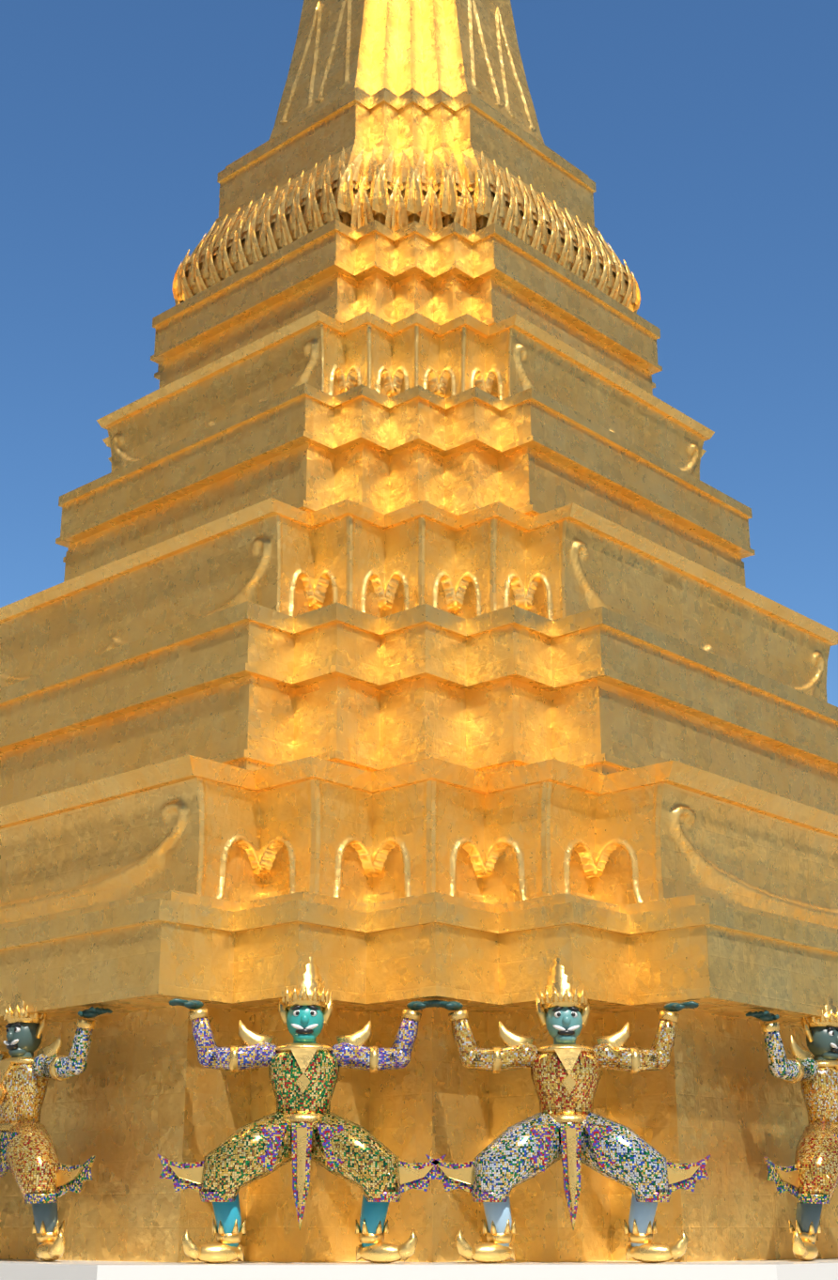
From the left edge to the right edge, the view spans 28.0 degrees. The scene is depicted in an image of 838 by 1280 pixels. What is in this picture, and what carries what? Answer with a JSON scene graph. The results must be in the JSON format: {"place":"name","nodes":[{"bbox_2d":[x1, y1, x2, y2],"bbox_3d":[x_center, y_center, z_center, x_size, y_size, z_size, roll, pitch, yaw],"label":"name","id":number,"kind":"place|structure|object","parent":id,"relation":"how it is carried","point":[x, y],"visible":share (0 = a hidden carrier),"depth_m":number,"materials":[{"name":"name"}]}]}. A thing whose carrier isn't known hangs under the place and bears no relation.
{"place":"outdoors","nodes":[
{"label":"outdoors","id":0,"kind":"place"},
{"bbox_2d":[0,1258,837,1279],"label":"marble plinth","id":1,"kind":"structure","parent":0,"point":[820,1269],"depth_m":6.80,"materials":[{"name":"stone"}]},
{"bbox_2d":[0,992,112,1262],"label":"guardian statue","id":2,"kind":"object","parent":1,"relation":"on","point":[44,1179],"visible":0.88,"depth_m":7.66,"materials":[{"name":"multicoloured"}]},
{"bbox_2d":[156,956,446,1264],"bbox_3d":[-0.497,1.890,7.260,1.230,1.500,0.311,1,-19,-2],"label":"guardian statue","id":3,"kind":"object","parent":1,"relation":"on","point":[301,1127],"visible":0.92,"depth_m":7.12,"materials":[{"name":"multicoloured"}]},
{"bbox_2d":[0,86,837,1262],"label":"stupa","id":4,"kind":"object","parent":1,"relation":"on","point":[372,698],"visible":0.67,"depth_m":8.92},
{"bbox_2d":[107,323,704,479],"bbox_3d":[-0.074,-1.285,12.049,4.362,0.584,2.796,1,-19,-2],"label":"decorative tier","id":5,"kind":"object","parent":4,"relation":"attached to","point":[320,356],"visible":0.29,"depth_m":11.05,"materials":[{"name":"gold metal"}]},
{"bbox_2d":[171,147,640,313],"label":"chedi lotus petals","id":6,"kind":"object","parent":4,"relation":"attached to","point":[397,210],"visible":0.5,"depth_m":11.98,"materials":[{"name":"gold metal"}]},
{"bbox_2d":[269,0,544,144],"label":"spire","id":7,"kind":"structure","parent":4,"relation":"on","point":[398,48],"depth_m":13.15,"materials":[{"name":"gold metal"}]},
{"bbox_2d":[278,0,536,131],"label":"decorative trim","id":8,"kind":"structure","parent":7,"relation":"attached to","point":[316,20],"depth_m":13.31,"materials":[{"name":"gold metal"}]},
{"bbox_2d":[0,514,830,702],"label":"decorative tier","id":9,"kind":"object","parent":4,"relation":"attached to","point":[268,562],"visible":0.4,"depth_m":9.80,"materials":[{"name":"gold metal"}]},
{"bbox_2d":[0,777,837,929],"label":"decorative tier","id":10,"kind":"object","parent":4,"relation":"attached to","point":[671,840],"visible":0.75,"depth_m":8.19,"materials":[{"name":"gold metal"}]},
{"bbox_2d":[425,957,710,1263],"bbox_3d":[0.642,1.906,7.305,1.230,1.500,0.311,1,-19,-2],"label":"guardian statue","id":11,"kind":"object","parent":1,"relation":"on","point":[569,1128],"visible":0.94,"depth_m":7.16,"materials":[{"name":"multicoloured"}]},
{"bbox_2d":[744,997,837,1261],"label":"guardian statue","id":12,"kind":"object","parent":1,"relation":"on","point":[808,1179],"visible":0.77,"depth_m":7.78,"materials":[{"name":"multicoloured"}]},
{"bbox_2d":[0,0,837,707],"label":"sky","id":13,"kind":"structure","parent":0,"point":[705,131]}
]}

